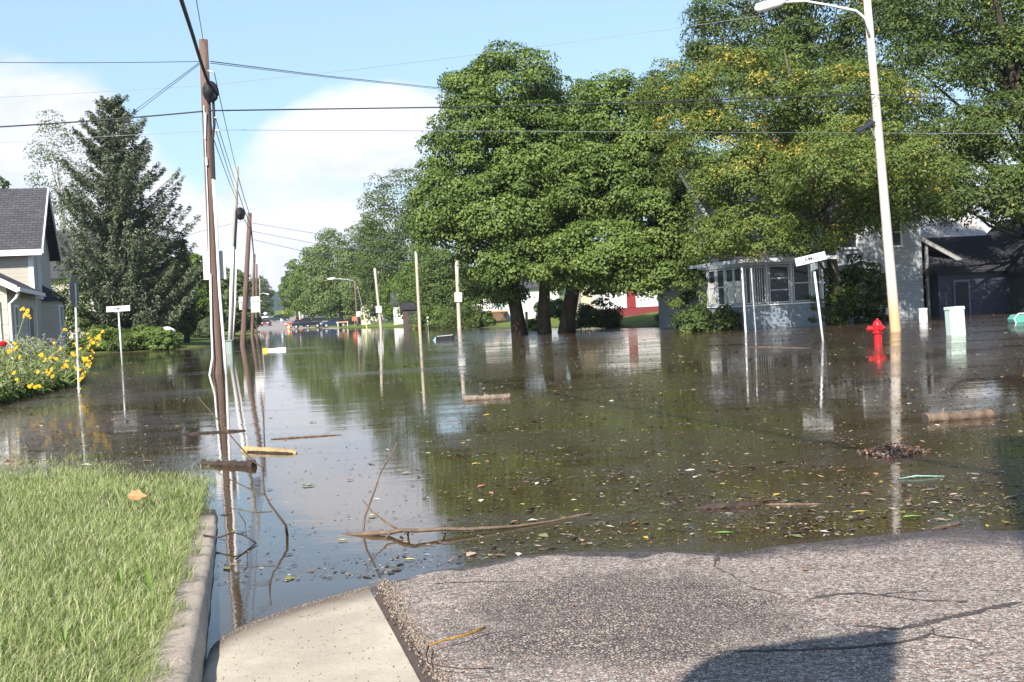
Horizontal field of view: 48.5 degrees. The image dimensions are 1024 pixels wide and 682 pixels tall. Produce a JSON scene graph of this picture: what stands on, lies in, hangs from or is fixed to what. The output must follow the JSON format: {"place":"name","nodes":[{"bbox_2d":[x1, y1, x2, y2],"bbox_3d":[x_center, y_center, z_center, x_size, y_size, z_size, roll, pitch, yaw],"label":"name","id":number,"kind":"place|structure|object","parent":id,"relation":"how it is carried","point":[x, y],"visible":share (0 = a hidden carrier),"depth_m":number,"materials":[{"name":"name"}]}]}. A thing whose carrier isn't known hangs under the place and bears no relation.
{"place":"outdoors","nodes":[
{"label":"outdoors","id":0,"kind":"place"},
{"bbox_2d":[0,445,219,681],"bbox_3d":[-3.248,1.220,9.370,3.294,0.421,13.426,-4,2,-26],"label":"grass","id":1,"kind":"structure","parent":0,"point":[198,496],"depth_m":6.24,"materials":[{"name":"plant"}]},
{"bbox_2d":[70,283,658,354],"bbox_3d":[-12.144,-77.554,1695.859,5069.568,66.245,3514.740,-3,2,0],"label":"ground","id":2,"kind":"structure","parent":0,"point":[646,320],"depth_m":88.68,"materials":[{"name":"plant"}]},
{"bbox_2d":[0,187,66,364],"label":"house","id":3,"kind":"structure","parent":2,"relation":"on","point":[29,247],"depth_m":45.51,"materials":[{"name":"grey"}]},
{"bbox_2d":[13,305,20,346],"bbox_3d":[-17.202,-0.511,39.603,0.100,1.480,0.980,-4,2,-16],"label":"window","id":4,"kind":"structure","parent":3,"relation":"in","point":[16,313],"depth_m":39.72,"materials":[{"name":"glass"}]},
{"bbox_2d":[27,305,35,359],"bbox_3d":[-18.267,-0.232,43.306,0.060,2.250,1.140,-4,2,-16],"label":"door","id":5,"kind":"structure","parent":3,"relation":"in","point":[31,322],"depth_m":43.03,"materials":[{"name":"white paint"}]},
{"bbox_2d":[58,305,66,348],"bbox_3d":[-19.232,-0.605,48.696,0.100,1.880,1.380,-4,2,-16],"label":"window","id":6,"kind":"structure","parent":3,"relation":"in","point":[61,308],"depth_m":48.83,"materials":[{"name":"glass"}]},
{"bbox_2d":[0,333,89,401],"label":"flower bed plants","id":7,"kind":"object","parent":2,"relation":"on","point":[11,388],"visible":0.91,"depth_m":29.06,"materials":[{"name":"green plant"}]},
{"bbox_2d":[6,315,104,382],"bbox_3d":[-10.536,0.220,25.500,1.077,1.662,5.018,-3,2,0],"label":"tall flower plant","id":8,"kind":"object","parent":2,"relation":"on","point":[52,356],"visible":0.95,"depth_m":26.80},
{"bbox_2d":[20,109,96,229],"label":"willow tree","id":9,"kind":"object","parent":2,"relation":"on","point":[60,209],"visible":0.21,"depth_m":97.20,"materials":[{"name":"green plant"}]},
{"bbox_2d":[51,276,97,349],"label":"shrub","id":10,"kind":"object","parent":2,"relation":"on","point":[83,307],"visible":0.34,"depth_m":75.56,"materials":[{"name":"green plant"}]},
{"bbox_2d":[69,275,79,391],"bbox_3d":[-10.326,-0.035,26.954,0.132,3.038,0.755,-3,2,0],"label":"stop sign","id":11,"kind":"object","parent":2,"relation":"on","point":[74,290],"visible":0.83,"depth_m":26.97,"materials":[{"name":"metal"}]},
{"bbox_2d":[50,230,132,342],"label":"house","id":12,"kind":"structure","parent":2,"relation":"on","point":[54,276],"depth_m":87.05,"materials":[{"name":"grey"}]},
{"bbox_2d":[78,325,121,351],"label":"shrub","id":13,"kind":"object","parent":2,"relation":"on","point":[102,342],"visible":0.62,"depth_m":74.36,"materials":[{"name":"green plant"}]},
{"bbox_2d":[106,305,129,364],"bbox_3d":[-15.964,0.156,46.394,0.884,3.173,0.351,-4,2,-25],"label":"street sign","id":14,"kind":"object","parent":2,"relation":"on","point":[115,309],"visible":0.99,"depth_m":46.36,"materials":[{"name":"metal"}]},
{"bbox_2d":[106,327,145,351],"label":"shrub","id":15,"kind":"object","parent":2,"relation":"on","point":[113,344],"visible":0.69,"depth_m":73.18,"materials":[{"name":"green plant"}]},
{"bbox_2d":[50,93,208,339],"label":"spruce tree","id":16,"kind":"object","parent":2,"relation":"on","point":[120,186],"visible":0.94,"depth_m":77.66,"materials":[{"name":"green plant"}]},
{"bbox_2d":[119,325,168,350],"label":"shrub","id":17,"kind":"object","parent":2,"relation":"on","point":[144,331],"visible":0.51,"depth_m":73.25,"materials":[{"name":"green plant"}]},
{"bbox_2d":[139,326,182,350],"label":"shrub","id":18,"kind":"object","parent":2,"relation":"on","point":[163,338],"visible":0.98,"depth_m":72.97,"materials":[{"name":"green plant"}]},
{"bbox_2d":[138,238,200,332],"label":"street tree","id":19,"kind":"object","parent":2,"relation":"on","point":[170,260],"visible":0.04,"depth_m":96.50,"materials":[{"name":"green plant"}]},
{"bbox_2d":[132,509,217,681],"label":"kerb","id":20,"kind":"structure","parent":2,"relation":"on","point":[187,646],"depth_m":5.07,"materials":[{"name":"concrete"}]},
{"bbox_2d":[170,231,200,342],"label":"arborvitae","id":21,"kind":"object","parent":2,"relation":"on","point":[185,324],"visible":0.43,"depth_m":87.56,"materials":[{"name":"green plant"}]},
{"bbox_2d":[190,318,210,337],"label":"shrub","id":22,"kind":"object","parent":2,"relation":"on","point":[203,331],"visible":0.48,"depth_m":109.28,"materials":[{"name":"green plant"}]},
{"bbox_2d":[189,253,228,326],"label":"street tree","id":23,"kind":"object","parent":2,"relation":"on","point":[203,306],"visible":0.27,"depth_m":118.65,"materials":[{"name":"green plant"}]},
{"bbox_2d":[199,39,227,374],"bbox_3d":[-8.606,-3.555,32.654,0.812,10.151,0.566,-3,2,0],"label":"utility pole","id":24,"kind":"object","parent":2,"relation":"on","point":[214,268],"visible":0.98,"depth_m":32.56,"materials":[{"name":"brown wood"}]},
{"bbox_2d":[0,61,198,62],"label":"overhead wire","id":25,"kind":"object","parent":24,"relation":"attached to","point":[91,62],"visible":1,"depth_m":32.62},
{"bbox_2d":[0,111,202,127],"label":"overhead wire","id":26,"kind":"object","parent":24,"relation":"attached to","point":[101,119],"visible":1,"depth_m":32.23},
{"bbox_2d":[179,0,208,83],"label":"overhead cable","id":27,"kind":"object","parent":24,"relation":"attached to","point":[184,10],"visible":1,"depth_m":26.85,"materials":[{"name":"rubber"}]},
{"bbox_2d":[210,61,458,90],"bbox_3d":[-5.621,-11.011,49.300,1.991,4.811,34.288,-3,2,14],"label":"overhead wire","id":28,"kind":"object","parent":24,"relation":"attached to","point":[321,75],"visible":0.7,"depth_m":44.06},
{"bbox_2d":[208,94,874,110],"bbox_3d":[1.598,-7.388,35.377,21.478,0.383,0.507,-3,2,-14],"label":"overhead wire","id":29,"kind":"object","parent":24,"relation":"attached to","point":[536,104],"visible":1,"depth_m":35.20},
{"bbox_2d":[285,130,1023,133],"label":"overhead wire","id":30,"kind":"object","parent":24,"relation":"attached to","point":[612,131],"visible":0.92,"depth_m":35.20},
{"bbox_2d":[208,266,257,335],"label":"street tree","id":31,"kind":"object","parent":2,"relation":"on","point":[225,285],"visible":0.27,"depth_m":128.75,"materials":[{"name":"green plant"}]},
{"bbox_2d":[228,166,244,339],"bbox_3d":[-14.454,-3.978,59.194,1.422,10.174,0.454,-3,2,0],"label":"utility pole","id":32,"kind":"object","parent":2,"relation":"on","point":[238,213],"visible":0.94,"depth_m":59.09,"materials":[{"name":"grey wood"}]},
{"bbox_2d":[239,213,261,345],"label":"utility pole","id":33,"kind":"object","parent":2,"relation":"on","point":[244,303],"visible":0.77,"depth_m":74.94,"materials":[{"name":"brown wood"}]},
{"bbox_2d":[250,254,255,336],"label":"utility pole","id":34,"kind":"object","parent":2,"relation":"on","point":[252,313],"visible":0.69,"depth_m":121.25,"materials":[{"name":"brown wood"}]},
{"bbox_2d":[249,275,274,316],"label":"street tree","id":35,"kind":"object","parent":2,"relation":"on","point":[268,305],"visible":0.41,"depth_m":383.20,"materials":[{"name":"green plant"}]},
{"bbox_2d":[278,259,309,318],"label":"street tree","id":36,"kind":"object","parent":2,"relation":"on","point":[290,264],"visible":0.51,"depth_m":297.56,"materials":[{"name":"green plant"}]},
{"bbox_2d":[283,246,338,317],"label":"street tree","id":37,"kind":"object","parent":2,"relation":"on","point":[298,281],"visible":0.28,"depth_m":232.39,"materials":[{"name":"green plant"}]},
{"bbox_2d":[202,586,419,681],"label":"gutter","id":38,"kind":"object","parent":2,"relation":"on","point":[339,664],"visible":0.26,"depth_m":4.83,"materials":[{"name":"concrete"}]},
{"bbox_2d":[300,270,355,320],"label":"street tree","id":39,"kind":"object","parent":2,"relation":"on","point":[314,310],"visible":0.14,"depth_m":222.86,"materials":[{"name":"green plant"}]},
{"bbox_2d":[300,227,367,318],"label":"street tree","id":40,"kind":"object","parent":2,"relation":"on","point":[328,290],"visible":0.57,"depth_m":196.87,"materials":[{"name":"green plant"}]},
{"bbox_2d":[332,221,404,316],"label":"street tree","id":41,"kind":"object","parent":2,"relation":"on","point":[349,293],"visible":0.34,"depth_m":183.17,"materials":[{"name":"green plant"}]},
{"bbox_2d":[358,301,393,324],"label":"house","id":42,"kind":"structure","parent":2,"relation":"on","point":[375,320],"depth_m":168.10,"materials":[{"name":"grey"}]},
{"bbox_2d":[373,268,381,328],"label":"bare pole","id":43,"kind":"object","parent":2,"relation":"on","point":[378,308],"visible":0.99,"depth_m":133.95,"materials":[{"name":"brown wood"}]},
{"bbox_2d":[350,164,436,320],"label":"street tree","id":44,"kind":"object","parent":2,"relation":"on","point":[369,228],"visible":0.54,"depth_m":162.31,"materials":[{"name":"green plant"}]},
{"bbox_2d":[379,271,409,319],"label":"street tree","id":45,"kind":"object","parent":2,"relation":"on","point":[386,292],"visible":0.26,"depth_m":155.72,"materials":[{"name":"green plant"}]},
{"bbox_2d":[390,292,409,324],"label":"house","id":46,"kind":"structure","parent":2,"relation":"on","point":[397,321],"depth_m":147.95,"materials":[{"name":"grey"}]},
{"bbox_2d":[401,301,432,327],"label":"shed","id":47,"kind":"structure","parent":2,"relation":"on","point":[407,310],"depth_m":130.96,"materials":[{"name":"black"}]},
{"bbox_2d":[388,243,466,319],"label":"street tree","id":48,"kind":"object","parent":2,"relation":"on","point":[406,276],"visible":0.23,"depth_m":140.09,"materials":[{"name":"green plant"}]},
{"bbox_2d":[407,302,453,328],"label":"shrub","id":49,"kind":"object","parent":2,"relation":"on","point":[424,322],"visible":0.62,"depth_m":111.28,"materials":[{"name":"green plant"}]},
{"bbox_2d":[410,243,482,322],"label":"street tree","id":50,"kind":"object","parent":2,"relation":"on","point":[444,294],"visible":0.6,"depth_m":125.44,"materials":[{"name":"green plant"}]},
{"bbox_2d":[455,261,461,329],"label":"bare pole","id":51,"kind":"object","parent":2,"relation":"on","point":[458,297],"visible":0.78,"depth_m":92.80,"materials":[{"name":"brown wood"}]},
{"bbox_2d":[435,301,493,328],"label":"shrub","id":52,"kind":"object","parent":2,"relation":"on","point":[471,311],"visible":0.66,"depth_m":99.24,"materials":[{"name":"green plant"}]},
{"bbox_2d":[473,310,496,326],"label":"shrub","id":53,"kind":"object","parent":2,"relation":"on","point":[481,320],"visible":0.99,"depth_m":97.61,"materials":[{"name":"green plant"}]},
{"bbox_2d":[398,37,595,334],"bbox_3d":[-0.826,-7.960,60.534,9.756,16.984,9.545,-2,2,40],"label":"maple tree","id":54,"kind":"object","parent":2,"relation":"on","point":[468,212],"visible":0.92,"depth_m":59.20,"materials":[{"name":"green plant"}]},
{"bbox_2d":[475,273,561,322],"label":"house","id":55,"kind":"structure","parent":2,"relation":"on","point":[501,316],"depth_m":105.93,"materials":[{"name":"grey"}]},
{"bbox_2d":[533,298,562,320],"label":"hedge","id":56,"kind":"object","parent":2,"relation":"on","point":[556,305],"visible":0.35,"depth_m":75.42,"materials":[{"name":"green plant"}]},
{"bbox_2d":[512,75,635,333],"bbox_3d":[3.370,-7.403,63.795,9.305,15.153,8.342,-2,2,29],"label":"maple tree","id":57,"kind":"object","parent":2,"relation":"on","point":[543,322],"visible":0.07,"depth_m":63.27,"materials":[{"name":"green plant"}]},
{"bbox_2d":[576,297,624,328],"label":"shrub","id":58,"kind":"object","parent":2,"relation":"on","point":[589,315],"visible":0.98,"depth_m":67.45,"materials":[{"name":"green plant"}]},
{"bbox_2d":[593,229,658,316],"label":"house","id":59,"kind":"structure","parent":2,"relation":"on","point":[633,305],"depth_m":83.47,"materials":[{"name":"white brick"}]},
{"bbox_2d":[625,290,637,307],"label":"door","id":60,"kind":"structure","parent":59,"relation":"in","point":[631,301],"depth_m":83.45,"materials":[{"name":"red paint"}]},
{"bbox_2d":[538,67,717,332],"bbox_3d":[5.879,-6.951,58.462,9.843,14.421,9.278,-3,2,0],"label":"maple tree","id":61,"kind":"object","parent":2,"relation":"on","point":[646,255],"visible":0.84,"depth_m":56.27,"materials":[{"name":"green plant"}]},
{"bbox_2d":[664,245,708,328],"bbox_3d":[9.016,-2.491,54.970,3.290,4.342,2.681,-2,2,31],"label":"shrub","id":62,"kind":"object","parent":2,"relation":"on","point":[686,281],"visible":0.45,"depth_m":54.62,"materials":[{"name":"green plant"}]},
{"bbox_2d":[677,303,742,332],"bbox_3d":[8.838,-0.783,50.437,3.083,1.811,2.424,-3,2,0],"label":"shrub","id":63,"kind":"object","parent":2,"relation":"on","point":[698,320],"visible":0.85,"depth_m":49.94,"materials":[{"name":"green plant"}]},
{"bbox_2d":[624,35,964,317],"bbox_3d":[11.867,-6.528,47.611,12.727,13.493,14.526,-3,2,0],"label":"ash tree","id":64,"kind":"object","parent":2,"relation":"on","point":[849,166],"visible":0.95,"depth_m":47.08,"materials":[{"name":"green plant"}]},
{"bbox_2d":[646,139,961,328],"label":"house","id":65,"kind":"structure","parent":2,"relation":"on","point":[784,286],"depth_m":53.00,"materials":[{"name":"white paint"}]},
{"bbox_2d":[708,270,716,305],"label":"window","id":66,"kind":"structure","parent":65,"relation":"in","point":[711,274],"depth_m":53.41,"materials":[{"name":"white glass"}]},
{"bbox_2d":[716,269,724,305],"bbox_3d":[9.605,-2.464,52.367,0.080,1.650,0.800,-3,2,-13],"label":"window","id":67,"kind":"structure","parent":65,"relation":"in","point":[719,273],"depth_m":52.43,"materials":[{"name":"grey glass"}]},
{"bbox_2d":[725,268,733,304],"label":"window","id":68,"kind":"structure","parent":65,"relation":"in","point":[728,272],"depth_m":51.44,"materials":[{"name":"grey glass"}]},
{"bbox_2d":[734,267,741,304],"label":"window","id":69,"kind":"structure","parent":65,"relation":"in","point":[738,287],"depth_m":50.54,"materials":[{"name":"grey glass"}]},
{"bbox_2d":[744,267,751,303],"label":"window","id":70,"kind":"structure","parent":65,"relation":"in","point":[747,269],"depth_m":50.08,"materials":[{"name":"grey glass"}]},
{"bbox_2d":[753,266,766,303],"bbox_3d":[10.934,-2.474,50.181,0.520,1.650,0.080,-3,2,-13],"label":"window","id":71,"kind":"structure","parent":65,"relation":"in","point":[759,271],"depth_m":50.20,"materials":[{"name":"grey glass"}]},
{"bbox_2d":[768,265,790,302],"bbox_3d":[11.839,-2.528,50.391,0.980,1.650,0.080,-3,2,-13],"label":"window","id":72,"kind":"structure","parent":65,"relation":"in","point":[778,275],"depth_m":50.42,"materials":[{"name":"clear glass"}]},
{"bbox_2d":[792,264,809,301],"bbox_3d":[12.874,-2.590,50.630,0.790,1.650,0.080,-3,2,-13],"label":"window","id":73,"kind":"structure","parent":65,"relation":"in","point":[800,274],"depth_m":50.65,"materials":[{"name":"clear glass"}]},
{"bbox_2d":[812,264,820,299],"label":"window","id":74,"kind":"structure","parent":65,"relation":"in","point":[817,270],"depth_m":50.83,"materials":[{"name":"glass"}]},
{"bbox_2d":[836,219,858,249],"bbox_3d":[16.213,-5.172,54.979,1.080,1.480,0.100,-3,2,-13],"label":"window","id":75,"kind":"structure","parent":65,"relation":"in","point":[855,243],"depth_m":55.06,"materials":[{"name":"white paint"}]},
{"bbox_2d":[881,218,902,247],"bbox_3d":[18.551,-5.312,55.523,1.080,1.480,0.100,-3,2,-13],"label":"window","id":76,"kind":"structure","parent":65,"relation":"in","point":[897,240],"depth_m":55.62,"materials":[{"name":"glass"}]},
{"bbox_2d":[795,251,825,340],"bbox_3d":[8.853,-0.933,33.385,0.915,3.360,0.368,-4,2,-23],"label":"street sign","id":77,"kind":"object","parent":2,"relation":"on","point":[811,258],"visible":0.99,"depth_m":33.38,"materials":[{"name":"metal"}]},
{"bbox_2d":[673,0,955,187],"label":"ash tree","id":78,"kind":"object","parent":2,"relation":"on","point":[788,36],"visible":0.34,"depth_m":66.96,"materials":[{"name":"green plant"}]},
{"bbox_2d":[803,268,846,324],"bbox_3d":[13.743,-1.906,51.541,2.722,2.862,2.186,-3,2,0],"label":"shrub","id":79,"kind":"object","parent":2,"relation":"on","point":[833,307],"visible":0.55,"depth_m":50.87,"materials":[{"name":"green plant"}]},
{"bbox_2d":[754,0,900,331],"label":"street lamp","id":80,"kind":"object","parent":2,"relation":"on","point":[889,259],"visible":0.94,"depth_m":37.91,"materials":[{"name":"white metal"}]},
{"bbox_2d":[838,251,888,322],"bbox_3d":[16.143,-2.353,52.407,3.214,3.680,2.636,-3,2,0],"label":"shrub","id":81,"kind":"object","parent":2,"relation":"on","point":[874,298],"visible":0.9,"depth_m":52.00,"materials":[{"name":"green plant"}]},
{"bbox_2d":[872,0,1023,239],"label":"ash tree","id":82,"kind":"object","parent":2,"relation":"on","point":[962,47],"visible":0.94,"depth_m":53.43,"materials":[{"name":"green plant"}]},
{"bbox_2d":[921,213,986,237],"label":"house","id":83,"kind":"structure","parent":2,"relation":"on","point":[974,229],"depth_m":72.51,"materials":[{"name":"paint"}]},
{"bbox_2d":[922,219,1023,315],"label":"garage","id":84,"kind":"structure","parent":2,"relation":"on","point":[985,274],"depth_m":55.89,"materials":[{"name":"black"}]},
{"bbox_2d":[953,279,970,313],"bbox_3d":[22.020,-1.894,55.643,0.860,2.200,0.041,-3,2,-8],"label":"door","id":85,"kind":"structure","parent":84,"relation":"in","point":[961,288],"depth_m":55.63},
{"bbox_2d":[10,15,763,96],"bbox_3d":[-7.807,-13.710,56.379,39.896,0.886,2.537,-3,2,7],"label":"overhead wire","id":86,"kind":"object","parent":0,"point":[402,63],"visible":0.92,"depth_m":56.78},
{"bbox_2d":[257,297,560,332],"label":"road","id":87,"kind":"structure","parent":0,"point":[277,325],"depth_m":238.47,"materials":[{"name":"asphalt"}]},
{"bbox_2d":[0,312,1023,660],"bbox_3d":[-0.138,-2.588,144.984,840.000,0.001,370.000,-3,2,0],"label":"water","id":88,"kind":"structure","parent":0,"point":[284,402],"depth_m":12.73,"materials":[{"name":"liquid"}]},
{"bbox_2d":[199,459,256,466],"bbox_3d":[-2.873,1.241,11.456,0.731,0.110,0.103,-2,2,29],"label":"floating log","id":89,"kind":"object","parent":88,"relation":"on","point":[246,463],"visible":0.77,"depth_m":11.39,"materials":[{"name":"brown wood"}]},
{"bbox_2d":[203,512,256,558],"bbox_3d":[-1.736,1.214,7.207,0.268,0.203,0.617,-4,2,-33],"label":"fallen branch","id":90,"kind":"object","parent":88,"relation":"on","point":[204,535],"visible":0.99,"depth_m":7.34,"materials":[{"name":"wood"}]},
{"bbox_2d":[198,397,288,535],"bbox_3d":[-1.841,0.855,7.636,0.755,0.960,0.183,-2,2,25],"label":"fallen branch","id":91,"kind":"object","parent":88,"relation":"on","point":[277,514],"visible":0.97,"depth_m":7.53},
{"bbox_2d":[241,446,296,453],"bbox_3d":[-2.673,1.198,12.466,0.921,0.084,0.137,-2,2,35],"label":"floating log","id":92,"kind":"object","parent":88,"relation":"on","point":[251,449],"visible":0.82,"depth_m":12.42,"materials":[{"name":"yellow wood"}]},
{"bbox_2d":[291,317,321,328],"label":"parked pickup","id":93,"kind":"object","parent":88,"relation":"on","point":[304,321],"visible":0.98,"depth_m":203.11,"materials":[{"name":"grey paint"}]},
{"bbox_2d":[415,251,420,328],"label":"bare pole","id":94,"kind":"object","parent":88,"relation":"in","point":[418,293],"visible":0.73,"depth_m":109.78,"materials":[{"name":"brown wood"}]},
{"bbox_2d":[343,442,591,538],"bbox_3d":[-0.283,0.951,7.441,1.676,0.612,0.368,-3,2,-7],"label":"fallen branch","id":95,"kind":"object","parent":88,"relation":"on","point":[396,530],"visible":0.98,"depth_m":7.38,"materials":[{"name":"wood"}]},
{"bbox_2d":[463,392,510,400],"bbox_3d":[-0.404,0.895,18.270,0.760,0.151,0.129,-3,2,3],"label":"floating log","id":96,"kind":"object","parent":88,"relation":"on","point":[483,397],"visible":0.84,"depth_m":18.23,"materials":[{"name":"brown wood"}]},
{"bbox_2d":[0,313,1023,583],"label":"floating litter","id":97,"kind":"object","parent":88,"relation":"on","point":[958,497],"visible":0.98,"depth_m":8.58,"materials":[{"name":"brown plant"}]},
{"bbox_2d":[694,500,760,508],"bbox_3d":[1.465,1.125,7.738,0.463,0.076,0.067,-3,2,-3],"label":"floating stick","id":98,"kind":"object","parent":88,"relation":"on","point":[748,503],"visible":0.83,"depth_m":7.72,"materials":[{"name":"brown wood"}]},
{"bbox_2d":[866,318,885,342],"bbox_3d":[9.769,-0.023,30.503,0.464,1.160,0.331,-2,2,35],"label":"fire hydrant","id":99,"kind":"object","parent":88,"relation":"in","point":[877,327],"visible":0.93,"depth_m":30.40,"materials":[{"name":"red metal"}]},
{"bbox_2d":[857,441,931,457],"bbox_3d":[3.337,0.929,9.841,0.624,0.129,0.524,-3,2,0],"label":"debris heap","id":100,"kind":"object","parent":88,"relation":"on","point":[892,449],"visible":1,"depth_m":9.77,"materials":[{"name":"brown plant"}]},
{"bbox_2d":[944,306,965,334],"bbox_3d":[12.855,-0.336,32.967,0.470,1.320,0.370,-5,2,-6],"label":"utility pedestal","id":101,"kind":"object","parent":88,"relation":"in","point":[955,320],"visible":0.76,"depth_m":32.80,"materials":[{"name":"paint"}]},
{"bbox_2d":[921,408,996,421],"bbox_3d":[4.749,0.788,12.105,0.818,0.181,0.138,-3,2,-12],"label":"floating log","id":102,"kind":"object","parent":88,"relation":"on","point":[959,415],"visible":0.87,"depth_m":12.06,"materials":[{"name":"brown wood"}]},
{"bbox_2d":[0,0,1023,291],"label":"sky","id":103,"kind":"structure","parent":0,"point":[307,181],"materials":[{"name":"blue"}]},
{"bbox_2d":[381,529,1023,681],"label":"road","id":104,"kind":"structure","parent":0,"point":[697,654],"depth_m":4.96,"materials":[{"name":"asphalt"}]},
{"bbox_2d":[370,587,440,681],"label":"road edge","id":105,"kind":"object","parent":104,"relation":"on","point":[411,656],"visible":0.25,"depth_m":4.80,"materials":[{"name":"asphalt"}]},
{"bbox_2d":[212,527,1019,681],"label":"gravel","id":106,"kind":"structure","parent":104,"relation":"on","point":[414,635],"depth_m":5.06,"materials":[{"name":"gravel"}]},
{"bbox_2d":[724,629,934,651],"bbox_3d":[1.248,1.157,4.352,0.928,0.013,0.184,-3,2,-15],"label":"road crack","id":107,"kind":"object","parent":104,"relation":"on","point":[885,643],"visible":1,"depth_m":4.30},
{"bbox_2d":[808,592,944,600],"bbox_3d":[1.639,1.142,5.091,0.616,0.011,0.180,-3,2,15],"label":"road crack","id":108,"kind":"object","parent":104,"relation":"on","point":[823,595],"visible":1,"depth_m":5.14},
{"bbox_2d":[852,602,1021,629],"bbox_3d":[1.798,1.132,4.674,0.839,0.014,0.152,-4,2,-19],"label":"road crack","id":109,"kind":"object","parent":104,"relation":"on","point":[978,611],"visible":1,"depth_m":4.67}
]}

